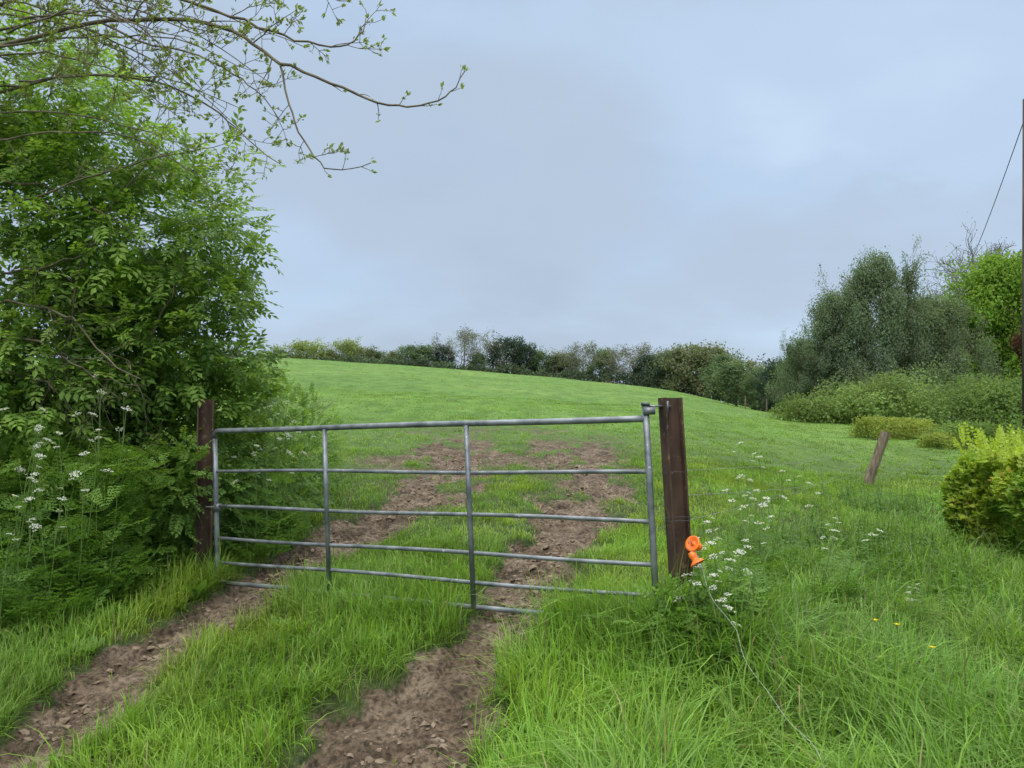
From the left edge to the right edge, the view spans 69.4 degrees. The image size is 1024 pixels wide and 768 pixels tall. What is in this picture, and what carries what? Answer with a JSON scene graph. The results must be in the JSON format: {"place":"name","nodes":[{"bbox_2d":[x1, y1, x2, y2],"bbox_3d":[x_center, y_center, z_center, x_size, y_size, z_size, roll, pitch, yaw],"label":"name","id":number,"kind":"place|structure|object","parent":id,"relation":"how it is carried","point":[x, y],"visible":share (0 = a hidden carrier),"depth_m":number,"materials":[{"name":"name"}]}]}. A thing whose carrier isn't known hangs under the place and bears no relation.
{"place":"outdoors","nodes":[
{"label":"outdoors","id":0,"kind":"place"},
{"bbox_2d":[0,358,1018,767],"bbox_3d":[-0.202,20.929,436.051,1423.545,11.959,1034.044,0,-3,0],"label":"ground","id":1,"kind":"structure","parent":0,"point":[420,688],"depth_m":8.14,"materials":[{"name":"plant"}]},
{"bbox_2d":[0,541,46,616],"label":"cow parsley","id":2,"kind":"object","parent":1,"relation":"on","point":[3,602],"visible":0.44,"depth_m":4.83,"materials":[{"name":"green plant"}]},
{"bbox_2d":[0,477,55,626],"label":"cow parsley","id":3,"kind":"object","parent":1,"relation":"on","point":[13,610],"visible":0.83,"depth_m":4.83,"materials":[{"name":"green plant"}]},
{"bbox_2d":[0,524,58,641],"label":"cow parsley","id":4,"kind":"object","parent":1,"relation":"on","point":[26,599],"visible":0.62,"depth_m":4.80,"materials":[{"name":"green plant"}]},
{"bbox_2d":[0,407,62,600],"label":"cow parsley","id":5,"kind":"object","parent":1,"relation":"on","point":[7,526],"visible":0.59,"depth_m":5.26,"materials":[{"name":"green plant"}]},
{"bbox_2d":[0,407,62,591],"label":"cow parsley","id":6,"kind":"object","parent":1,"relation":"on","point":[19,527],"visible":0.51,"depth_m":5.30,"materials":[{"name":"green plant"}]},
{"bbox_2d":[0,527,67,614],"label":"cow parsley","id":7,"kind":"object","parent":1,"relation":"on","point":[7,592],"visible":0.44,"depth_m":5.04,"materials":[{"name":"green plant"}]},
{"bbox_2d":[0,424,86,598],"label":"cow parsley","id":8,"kind":"object","parent":1,"relation":"on","point":[30,515],"visible":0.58,"depth_m":5.16,"materials":[{"name":"green plant"}]},
{"bbox_2d":[2,487,93,626],"bbox_3d":[-3.105,1.202,4.944,0.548,1.007,0.543,2,-4,-35],"label":"cow parsley","id":9,"kind":"object","parent":1,"relation":"on","point":[50,556],"visible":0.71,"depth_m":4.91,"materials":[{"name":"green plant"}]},
{"bbox_2d":[10,473,97,622],"bbox_3d":[-3.109,1.149,5.033,0.520,1.116,0.663,2,-4,-35],"label":"cow parsley","id":10,"kind":"object","parent":1,"relation":"on","point":[71,599],"visible":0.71,"depth_m":4.94,"materials":[{"name":"green plant"}]},
{"bbox_2d":[17,439,123,619],"bbox_3d":[-3.044,1.047,5.153,0.646,1.329,0.652,3,-4,-39],"label":"cow parsley","id":11,"kind":"object","parent":1,"relation":"on","point":[99,594],"visible":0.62,"depth_m":5.14,"materials":[{"name":"green plant"}]},
{"bbox_2d":[25,412,118,607],"bbox_3d":[-3.149,0.955,5.342,0.534,1.509,0.663,0,-3,-8],"label":"cow parsley","id":12,"kind":"object","parent":1,"relation":"on","point":[61,559],"visible":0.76,"depth_m":5.21,"materials":[{"name":"green plant"}]},
{"bbox_2d":[49,374,151,602],"bbox_3d":[-3.021,0.817,5.458,0.647,1.798,0.652,2,-4,-31],"label":"cow parsley","id":13,"kind":"object","parent":1,"relation":"on","point":[98,578],"visible":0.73,"depth_m":5.30,"materials":[{"name":"green plant"}]},
{"bbox_2d":[58,392,160,603],"bbox_3d":[-2.956,0.883,5.464,0.652,1.657,0.647,3,-4,-41],"label":"cow parsley","id":14,"kind":"object","parent":1,"relation":"on","point":[125,588],"visible":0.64,"depth_m":5.42,"materials":[{"name":"green plant"}]},
{"bbox_2d":[0,0,306,562],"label":"elder tree","id":15,"kind":"object","parent":1,"relation":"on","point":[117,307],"visible":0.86,"depth_m":6.33,"materials":[{"name":"green plant"}]},
{"bbox_2d":[0,366,350,571],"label":"hawthorn bush","id":16,"kind":"object","parent":1,"relation":"on","point":[224,489],"visible":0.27,"depth_m":6.79,"materials":[{"name":"green plant"}]},
{"bbox_2d":[194,399,213,577],"bbox_3d":[-2.592,1.045,6.230,0.144,1.830,0.125,1,-4,-20],"label":"gatepost","id":17,"kind":"object","parent":1,"relation":"on","point":[205,422],"visible":0.54,"depth_m":6.23,"materials":[{"name":"wood"}]},
{"bbox_2d":[0,0,467,222],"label":"ash tree","id":18,"kind":"object","parent":1,"relation":"on","point":[61,68],"visible":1,"depth_m":5.31,"materials":[{"name":"green plant"}]},
{"bbox_2d":[219,444,288,562],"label":"cow parsley","id":19,"kind":"object","parent":1,"relation":"on","point":[241,553],"visible":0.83,"depth_m":6.54,"materials":[{"name":"green plant"}]},
{"bbox_2d":[229,405,310,571],"bbox_3d":[-2.144,0.935,6.618,0.534,1.502,0.663,-3,-4,42],"label":"cow parsley","id":20,"kind":"object","parent":1,"relation":"on","point":[278,550],"visible":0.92,"depth_m":6.62,"materials":[{"name":"green plant"}]},
{"bbox_2d":[245,389,303,547],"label":"cow parsley","id":21,"kind":"object","parent":1,"relation":"on","point":[272,515],"visible":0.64,"depth_m":6.93,"materials":[{"name":"green plant"}]},
{"bbox_2d":[243,437,312,555],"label":"cow parsley","id":22,"kind":"object","parent":1,"relation":"on","point":[267,517],"visible":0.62,"depth_m":6.85,"materials":[{"name":"green plant"}]},
{"bbox_2d":[251,415,323,535],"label":"cow parsley","id":23,"kind":"object","parent":1,"relation":"on","point":[308,519],"visible":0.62,"depth_m":7.18,"materials":[{"name":"green plant"}]},
{"bbox_2d":[269,337,335,360],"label":"field tree","id":24,"kind":"object","parent":1,"relation":"on","point":[301,348],"visible":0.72,"depth_m":124.39,"materials":[{"name":"green plant"}]},
{"bbox_2d":[18,452,627,767],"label":"mud clods","id":25,"kind":"object","parent":1,"relation":"on","point":[369,759],"visible":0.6,"depth_m":5.25,"materials":[{"name":"soil"}]},
{"bbox_2d":[322,336,365,361],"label":"field tree","id":26,"kind":"object","parent":1,"relation":"on","point":[347,347],"visible":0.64,"depth_m":127.66,"materials":[{"name":"green plant"}]},
{"bbox_2d":[352,345,382,362],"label":"oak tree","id":27,"kind":"object","parent":1,"relation":"on","point":[367,353],"visible":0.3,"depth_m":129.76,"materials":[{"name":"green plant"}]},
{"bbox_2d":[389,342,426,365],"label":"field tree","id":28,"kind":"object","parent":1,"relation":"on","point":[412,351],"visible":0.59,"depth_m":129.11,"materials":[{"name":"green plant"}]},
{"bbox_2d":[407,341,442,365],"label":"field tree","id":29,"kind":"object","parent":1,"relation":"on","point":[428,354],"visible":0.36,"depth_m":131.16,"materials":[{"name":"green plant"}]},
{"bbox_2d":[205,401,673,622],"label":"field gate","id":30,"kind":"structure","parent":1,"relation":"on","point":[648,409],"depth_m":4.99,"materials":[{"name":"metal"}]},
{"bbox_2d":[431,341,455,366],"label":"pine tree","id":31,"kind":"object","parent":1,"relation":"on","point":[444,351],"visible":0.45,"depth_m":132.08,"materials":[{"name":"green plant"}]},
{"bbox_2d":[192,347,732,403],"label":"field hedge","id":32,"kind":"object","parent":1,"relation":"on","point":[626,379],"visible":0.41,"depth_m":126.61,"materials":[{"name":"plant"}]},
{"bbox_2d":[427,326,501,365],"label":"ash tree","id":33,"kind":"object","parent":1,"relation":"on","point":[465,341],"visible":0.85,"depth_m":131.59,"materials":[{"name":"green plant"}]},
{"bbox_2d":[464,350,490,369],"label":"field tree","id":34,"kind":"object","parent":1,"relation":"on","point":[479,358],"visible":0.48,"depth_m":131.39,"materials":[{"name":"green plant"}]},
{"bbox_2d":[467,337,517,370],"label":"ash tree","id":35,"kind":"object","parent":1,"relation":"on","point":[486,347],"visible":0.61,"depth_m":133.20,"materials":[{"name":"green plant"}]},
{"bbox_2d":[486,331,529,374],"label":"pine tree","id":36,"kind":"object","parent":1,"relation":"on","point":[507,342],"visible":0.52,"depth_m":132.98,"materials":[{"name":"green plant"}]},
{"bbox_2d":[0,358,1023,767],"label":"grass","id":37,"kind":"structure","parent":1,"relation":"on","point":[856,698],"depth_m":4.20,"materials":[{"name":"plant"}]},
{"bbox_2d":[0,424,1023,764],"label":"weeds","id":38,"kind":"object","parent":1,"relation":"on","point":[108,496],"visible":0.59,"depth_m":5.65,"materials":[{"name":"green plant"}]},
{"bbox_2d":[510,338,539,373],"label":"pine tree","id":39,"kind":"object","parent":1,"relation":"on","point":[528,350],"visible":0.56,"depth_m":133.27,"materials":[{"name":"green plant"}]},
{"bbox_2d":[522,344,551,374],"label":"field tree","id":40,"kind":"object","parent":1,"relation":"on","point":[539,356],"visible":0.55,"depth_m":133.31,"materials":[{"name":"green plant"}]},
{"bbox_2d":[540,352,567,374],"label":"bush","id":41,"kind":"object","parent":1,"relation":"on","point":[548,359],"visible":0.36,"depth_m":133.14,"materials":[{"name":"green plant"}]},
{"bbox_2d":[546,350,585,379],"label":"oak tree","id":42,"kind":"object","parent":1,"relation":"on","point":[560,361],"visible":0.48,"depth_m":131.61,"materials":[{"name":"green plant"}]},
{"bbox_2d":[549,338,616,379],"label":"ash tree","id":43,"kind":"object","parent":1,"relation":"on","point":[588,351],"visible":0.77,"depth_m":129.99,"materials":[{"name":"green plant"}]},
{"bbox_2d":[582,344,618,382],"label":"field tree","id":44,"kind":"object","parent":1,"relation":"on","point":[599,364],"visible":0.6,"depth_m":127.36,"materials":[{"name":"green plant"}]},
{"bbox_2d":[588,349,641,381],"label":"ash tree","id":45,"kind":"object","parent":1,"relation":"on","point":[610,356],"visible":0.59,"depth_m":125.62,"materials":[{"name":"green plant"}]},
{"bbox_2d":[591,341,670,382],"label":"ash tree","id":46,"kind":"object","parent":1,"relation":"on","point":[642,349],"visible":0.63,"depth_m":123.48,"materials":[{"name":"green plant"}]},
{"bbox_2d":[629,350,658,386],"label":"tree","id":47,"kind":"object","parent":1,"relation":"on","point":[638,365],"visible":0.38,"depth_m":121.95,"materials":[{"name":"green plant"}]},
{"bbox_2d":[637,349,672,387],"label":"field tree","id":48,"kind":"object","parent":1,"relation":"on","point":[652,360],"visible":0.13,"depth_m":121.23,"materials":[{"name":"green plant"}]},
{"bbox_2d":[648,346,693,389],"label":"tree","id":49,"kind":"object","parent":1,"relation":"on","point":[656,374],"visible":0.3,"depth_m":117.81,"materials":[{"name":"green plant"}]},
{"bbox_2d":[658,397,694,611],"bbox_3d":[1.008,0.922,4.479,0.217,1.675,0.128,1,-3,-13],"label":"gatepost","id":50,"kind":"object","parent":1,"relation":"on","point":[673,457],"visible":0.63,"depth_m":4.48,"materials":[{"name":"wood"}]},
{"bbox_2d":[685,535,701,550],"bbox_3d":[1.054,0.926,4.297,0.094,0.092,0.102,-1,-4,20],"label":"insulator","id":51,"kind":"object","parent":50,"relation":"attached to","point":[692,543],"visible":1,"depth_m":4.29,"materials":[{"name":"orange plastic"}]},
{"bbox_2d":[688,551,703,568],"bbox_3d":[1.060,1.010,4.241,0.089,0.099,0.085,0,-3,4],"label":"electric fence handle","id":52,"kind":"object","parent":51,"relation":"hanging from","point":[693,557],"visible":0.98,"depth_m":4.24,"materials":[{"name":"orange plastic"}]},
{"bbox_2d":[653,342,713,395],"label":"oak tree","id":53,"kind":"object","parent":1,"relation":"on","point":[676,357],"visible":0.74,"depth_m":113.15,"materials":[{"name":"green plant"}]},
{"bbox_2d":[611,553,773,661],"bbox_3d":[1.012,1.343,4.342,1.016,0.689,0.652,1,-4,-22],"label":"bramble bush","id":54,"kind":"object","parent":1,"relation":"on","point":[737,578],"visible":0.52,"depth_m":4.25,"materials":[{"name":"green plant"}]},
{"bbox_2d":[659,537,749,611],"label":"cow parsley","id":55,"kind":"object","parent":1,"relation":"on","point":[700,551],"visible":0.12,"depth_m":4.46,"materials":[{"name":"green plant"}]},
{"bbox_2d":[672,339,743,398],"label":"oak tree","id":56,"kind":"object","parent":1,"relation":"on","point":[710,352],"visible":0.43,"depth_m":110.89,"materials":[{"name":"green plant"}]},
{"bbox_2d":[657,563,768,661],"bbox_3d":[1.105,1.318,4.087,0.620,0.608,0.562,-1,-4,20],"label":"cow parsley","id":57,"kind":"object","parent":1,"relation":"on","point":[685,627],"visible":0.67,"depth_m":4.01,"materials":[{"name":"green plant"}]},
{"bbox_2d":[693,517,733,582],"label":"cow parsley","id":58,"kind":"object","parent":1,"relation":"on","point":[709,532],"visible":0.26,"depth_m":5.39,"materials":[{"name":"green plant"}]},
{"bbox_2d":[660,592,770,677],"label":"cow parsley","id":59,"kind":"object","parent":1,"relation":"on","point":[718,601],"visible":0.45,"depth_m":3.94,"materials":[{"name":"green plant"}]},
{"bbox_2d":[685,570,752,666],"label":"cow parsley","id":60,"kind":"object","parent":1,"relation":"on","point":[704,614],"visible":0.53,"depth_m":3.94,"materials":[{"name":"green plant"}]},
{"bbox_2d":[698,347,747,400],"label":"field tree","id":61,"kind":"object","parent":1,"relation":"on","point":[716,362],"visible":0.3,"depth_m":103.74,"materials":[{"name":"green plant"}]},
{"bbox_2d":[692,551,767,644],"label":"cow parsley","id":62,"kind":"object","parent":1,"relation":"on","point":[735,600],"visible":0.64,"depth_m":4.09,"materials":[{"name":"green plant"}]},
{"bbox_2d":[689,537,770,636],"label":"cow parsley","id":63,"kind":"object","parent":1,"relation":"on","point":[712,543],"visible":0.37,"depth_m":4.16,"materials":[{"name":"green plant"}]},
{"bbox_2d":[703,356,757,406],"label":"field tree","id":64,"kind":"object","parent":1,"relation":"on","point":[735,372],"visible":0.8,"depth_m":83.57,"materials":[{"name":"green plant"}]},
{"bbox_2d":[694,496,774,573],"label":"cow parsley","id":65,"kind":"object","parent":1,"relation":"on","point":[751,560],"visible":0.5,"depth_m":5.66,"materials":[{"name":"green plant"}]},
{"bbox_2d":[709,358,770,404],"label":"oak tree","id":66,"kind":"object","parent":1,"relation":"on","point":[750,362],"visible":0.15,"depth_m":95.91,"materials":[{"name":"green plant"}]},
{"bbox_2d":[705,479,776,587],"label":"cow parsley","id":67,"kind":"object","parent":1,"relation":"on","point":[750,480],"visible":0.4,"depth_m":5.20,"materials":[{"name":"green plant"}]},
{"bbox_2d":[701,489,787,602],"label":"cow parsley","id":68,"kind":"object","parent":1,"relation":"on","point":[730,547],"visible":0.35,"depth_m":5.09,"materials":[{"name":"green plant"}]},
{"bbox_2d":[725,441,779,557],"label":"cow parsley","id":69,"kind":"object","parent":1,"relation":"on","point":[740,539],"visible":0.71,"depth_m":6.62,"materials":[{"name":"green plant"}]},
{"bbox_2d":[736,362,769,410],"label":"field tree","id":70,"kind":"object","parent":1,"relation":"on","point":[753,399],"visible":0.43,"depth_m":79.97,"materials":[{"name":"green plant"}]},
{"bbox_2d":[729,539,782,621],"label":"cow parsley","id":71,"kind":"object","parent":1,"relation":"on","point":[739,551],"visible":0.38,"depth_m":4.59,"materials":[{"name":"green plant"}]},
{"bbox_2d":[731,515,790,597],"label":"cow parsley","id":72,"kind":"object","parent":1,"relation":"on","point":[779,577],"visible":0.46,"depth_m":4.96,"materials":[{"name":"green plant"}]},
{"bbox_2d":[723,456,801,584],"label":"cow parsley","id":73,"kind":"object","parent":1,"relation":"on","point":[784,551],"visible":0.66,"depth_m":5.58,"materials":[{"name":"green plant"}]},
{"bbox_2d":[742,353,786,411],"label":"pine tree","id":74,"kind":"object","parent":1,"relation":"on","point":[766,375],"visible":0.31,"depth_m":72.38,"materials":[{"name":"green plant"}]},
{"bbox_2d":[761,355,796,408],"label":"field tree","id":75,"kind":"object","parent":1,"relation":"on","point":[774,376],"visible":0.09,"depth_m":66.24,"materials":[{"name":"green plant"}]},
{"bbox_2d":[747,489,821,577],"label":"cow parsley","id":76,"kind":"object","parent":1,"relation":"on","point":[806,564],"visible":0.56,"depth_m":5.92,"materials":[{"name":"green plant"}]},
{"bbox_2d":[687,431,890,519],"bbox_3d":[3.649,1.168,8.866,0.481,1.171,10.177,-2,-4,34],"label":"wire fence","id":77,"kind":"object","parent":1,"relation":"on","point":[876,458],"visible":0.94,"depth_m":12.87,"materials":[{"name":"brown wood"}]},
{"bbox_2d":[756,475,824,571],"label":"cow parsley","id":78,"kind":"object","parent":1,"relation":"on","point":[813,523],"visible":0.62,"depth_m":6.15,"materials":[{"name":"green plant"}]},
{"bbox_2d":[738,374,853,419],"bbox_3d":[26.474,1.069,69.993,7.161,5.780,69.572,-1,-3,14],"label":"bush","id":79,"kind":"object","parent":1,"relation":"on","point":[836,384],"visible":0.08,"depth_m":38.69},
{"bbox_2d":[763,329,842,413],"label":"willow tree","id":80,"kind":"object","parent":1,"relation":"on","point":[789,384],"visible":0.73,"depth_m":41.49,"materials":[{"name":"green plant"}]},
{"bbox_2d":[765,391,857,423],"bbox_3d":[14.037,1.120,34.043,4.084,1.621,3.910,2,-4,-26],"label":"shrub","id":81,"kind":"object","parent":1,"relation":"on","point":[793,410],"visible":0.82,"depth_m":33.46,"materials":[{"name":"green plant"}]},
{"bbox_2d":[802,523,867,601],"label":"cow parsley","id":82,"kind":"object","parent":1,"relation":"on","point":[846,586],"visible":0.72,"depth_m":5.24,"materials":[{"name":"green plant"}]},
{"bbox_2d":[798,514,872,583],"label":"cow parsley","id":83,"kind":"object","parent":1,"relation":"on","point":[866,571],"visible":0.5,"depth_m":5.73,"materials":[{"name":"green plant"}]},
{"bbox_2d":[786,274,891,419],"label":"willow tree","id":84,"kind":"object","parent":1,"relation":"on","point":[826,319],"visible":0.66,"depth_m":40.70,"materials":[{"name":"green plant"}]},
{"bbox_2d":[816,528,892,584],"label":"cow parsley","id":85,"kind":"object","parent":1,"relation":"on","point":[875,566],"visible":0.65,"depth_m":5.79,"materials":[{"name":"green plant"}]},
{"bbox_2d":[802,368,959,425],"bbox_3d":[15.506,0.656,32.021,5.553,2.556,6.370,0,-3,0],"label":"shrub","id":86,"kind":"object","parent":1,"relation":"on","point":[877,400],"visible":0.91,"depth_m":31.08,"materials":[{"name":"green plant"}]},
{"bbox_2d":[808,368,962,422],"bbox_3d":[17.901,0.611,36.235,7.086,2.896,7.112,-1,-3,19],"label":"shrub","id":87,"kind":"object","parent":1,"relation":"on","point":[865,373],"visible":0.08,"depth_m":35.63,"materials":[{"name":"green plant"}]},
{"bbox_2d":[813,236,964,387],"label":"willow tree","id":88,"kind":"object","parent":1,"relation":"on","point":[873,280],"visible":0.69,"depth_m":40.34,"materials":[{"name":"green plant"}]},
{"bbox_2d":[847,414,939,439],"bbox_3d":[12.106,1.380,23.355,3.647,0.871,1.134,2,-4,-31],"label":"garden hedge","id":89,"kind":"object","parent":1,"relation":"on","point":[901,427],"visible":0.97,"depth_m":22.93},
{"bbox_2d":[878,583,941,634],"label":"cow parsley","id":90,"kind":"object","parent":1,"relation":"on","point":[920,611],"visible":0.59,"depth_m":4.85,"materials":[{"name":"green plant"}]},
{"bbox_2d":[872,284,1011,416],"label":"willow tree","id":91,"kind":"object","parent":1,"relation":"on","point":[949,318],"visible":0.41,"depth_m":41.66,"materials":[{"name":"green plant"}]},
{"bbox_2d":[890,355,995,422],"bbox_3d":[21.757,0.329,37.992,6.336,3.615,8.070,0,-3,0],"label":"shrub","id":92,"kind":"object","parent":1,"relation":"on","point":[939,373],"visible":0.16,"depth_m":37.61,"materials":[{"name":"green plant"}]},
{"bbox_2d":[914,431,993,449],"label":"garden hedge","id":93,"kind":"object","parent":1,"relation":"on","point":[943,438],"visible":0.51,"depth_m":20.15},
{"bbox_2d":[911,318,999,418],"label":"willow tree","id":94,"kind":"object","parent":1,"relation":"on","point":[975,356],"visible":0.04,"depth_m":45.21,"materials":[{"name":"green plant"}]},
{"bbox_2d":[905,370,1021,428],"bbox_3d":[19.403,0.691,30.250,5.927,2.558,7.147,0,-3,0],"label":"shrub","id":95,"kind":"object","parent":1,"relation":"on","point":[991,401],"visible":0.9,"depth_m":29.39,"materials":[{"name":"green plant"}]},
{"bbox_2d":[915,416,1015,447],"bbox_3d":[12.821,1.380,20.726,2.675,1.066,2.951,0,-3,0],"label":"shrub","id":96,"kind":"object","parent":1,"relation":"on","point":[988,432],"visible":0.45,"depth_m":20.41,"materials":[{"name":"green plant"}]},
{"bbox_2d":[914,217,1021,304],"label":"ash tree","id":97,"kind":"object","parent":1,"relation":"on","point":[962,257],"visible":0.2,"depth_m":66.00,"materials":[{"name":"grey plant"}]},
{"bbox_2d":[920,243,1021,388],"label":"sycamore tree","id":98,"kind":"object","parent":1,"relation":"on","point":[992,273],"visible":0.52,"depth_m":45.29,"materials":[{"name":"green plant"}]},
{"bbox_2d":[937,422,1023,560],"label":"bush","id":99,"kind":"object","parent":1,"relation":"on","point":[993,475],"visible":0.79,"depth_m":7.42,"materials":[{"name":"green plant"}]},
{"bbox_2d":[961,249,1021,416],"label":"sycamore tree","id":100,"kind":"object","parent":1,"relation":"on","point":[1002,314],"depth_m":47.84,"materials":[{"name":"green plant"}]},
{"bbox_2d":[973,409,1023,443],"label":"shrub","id":101,"kind":"object","parent":1,"relation":"on","point":[1015,426],"visible":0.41,"depth_m":20.22,"materials":[{"name":"green plant"}]},
{"bbox_2d":[1006,312,1021,387],"bbox_3d":[27.109,-0.795,37.934,3.188,6.245,3.477,1,-3,-15],"label":"copper beech tree","id":102,"kind":"object","parent":1,"relation":"on","point":[1018,343],"visible":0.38,"depth_m":38.77,"materials":[{"name":"red plant"}]},
{"bbox_2d":[1022,99,1023,428],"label":"utility pole","id":103,"kind":"object","parent":1,"relation":"on","point":[1023,264],"visible":0.8,"depth_m":20.53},
{"bbox_2d":[948,126,1021,302],"bbox_3d":[20.220,-6.057,32.551,0.024,1.584,26.388,-2,-4,26],"label":"overhead cable","id":104,"kind":"object","parent":103,"relation":"attached to","point":[994,202],"visible":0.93,"depth_m":25.99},
{"bbox_2d":[0,0,1023,417],"label":"sky","id":105,"kind":"structure","parent":0,"point":[658,173],"materials":[{"name":"grey"}]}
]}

